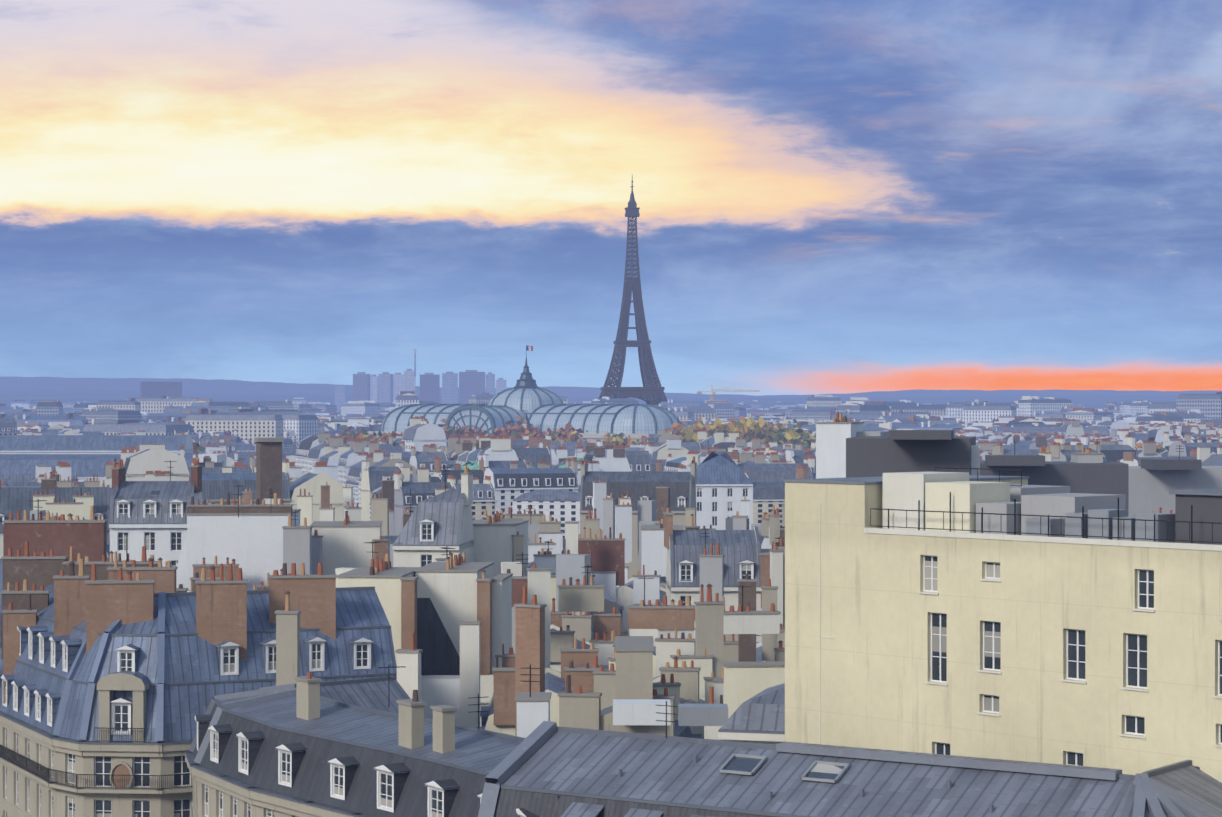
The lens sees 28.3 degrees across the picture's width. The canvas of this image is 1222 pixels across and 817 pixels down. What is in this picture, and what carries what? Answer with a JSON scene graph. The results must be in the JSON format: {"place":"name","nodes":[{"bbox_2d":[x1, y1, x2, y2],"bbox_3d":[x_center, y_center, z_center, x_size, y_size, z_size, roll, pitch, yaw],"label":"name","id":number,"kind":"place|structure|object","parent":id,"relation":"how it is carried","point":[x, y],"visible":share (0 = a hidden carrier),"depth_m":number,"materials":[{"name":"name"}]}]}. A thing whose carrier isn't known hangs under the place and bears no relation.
{"place":"outdoors","nodes":[
{"label":"outdoors","id":0,"kind":"place"},
{"bbox_2d":[0,377,1221,409],"bbox_3d":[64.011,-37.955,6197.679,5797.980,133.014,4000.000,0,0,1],"label":"hills","id":1,"kind":"structure","parent":0,"point":[94,390],"depth_m":7436.51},
{"bbox_2d":[0,0,1221,395],"label":"sky","id":2,"kind":"structure","parent":0,"point":[831,196],"materials":[{"name":"blue"}]},
{"bbox_2d":[783,412,1221,782],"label":"cream block","id":3,"kind":"structure","parent":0,"point":[947,592],"depth_m":113.29,"materials":[{"name":"beige paint"}]},
{"label":"ground","id":4,"kind":"structure","parent":0,"visible":0},
{"bbox_2d":[0,559,396,816],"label":"mansard-roofed building","id":5,"kind":"structure","parent":4,"relation":"on","point":[121,682],"depth_m":157.01,"materials":[{"name":"metal"}]},
{"bbox_2d":[140,349,505,409],"bbox_3d":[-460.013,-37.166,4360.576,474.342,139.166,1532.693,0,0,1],"label":"distant high-rise buildings","id":6,"kind":"structure","parent":4,"relation":"on","point":[384,387],"depth_m":4503.27,"materials":[{"name":"grey concrete"}]},
{"bbox_2d":[0,430,784,744],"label":"city buildings","id":7,"kind":"structure","parent":4,"relation":"on","point":[686,570],"depth_m":210.48,"materials":[{"name":"beige brick"}]},
{"bbox_2d":[356,345,680,443],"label":"glass-domed exhibition hall","id":8,"kind":"structure","parent":4,"relation":"on","point":[528,399],"depth_m":1388.82,"materials":[{"name":"blue glass"}]},
{"bbox_2d":[0,413,1221,635],"bbox_3d":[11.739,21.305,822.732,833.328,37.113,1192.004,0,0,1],"label":"city buildings","id":9,"kind":"structure","parent":4,"relation":"on","point":[422,449],"depth_m":627.65,"materials":[{"name":"beige stone"}]},
{"bbox_2d":[0,391,1221,451],"bbox_3d":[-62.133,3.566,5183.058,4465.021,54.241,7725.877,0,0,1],"label":"city","id":10,"kind":"object","parent":4,"relation":"on","point":[294,422],"visible":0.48,"depth_m":2002.31,"materials":[{"name":"metal"}]},
{"bbox_2d":[599,178,667,404],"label":"lattice tower","id":11,"kind":"structure","parent":4,"relation":"on","point":[654,393],"depth_m":2984.61,"materials":[{"name":"metal"}]},
{"bbox_2d":[182,416,1168,452],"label":"trees","id":12,"kind":"object","parent":4,"relation":"on","point":[748,429],"visible":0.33,"depth_m":1183.98,"materials":[{"name":"green plant"}]},
{"bbox_2d":[184,664,1221,816],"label":"building","id":13,"kind":"structure","parent":4,"relation":"on","point":[308,745],"depth_m":110.92,"materials":[{"name":"metal"}]},
{"bbox_2d":[697,385,759,405],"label":"crane","id":14,"kind":"object","parent":4,"relation":"on","point":[712,391],"visible":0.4,"depth_m":2294.92,"materials":[{"name":"grey metal"}]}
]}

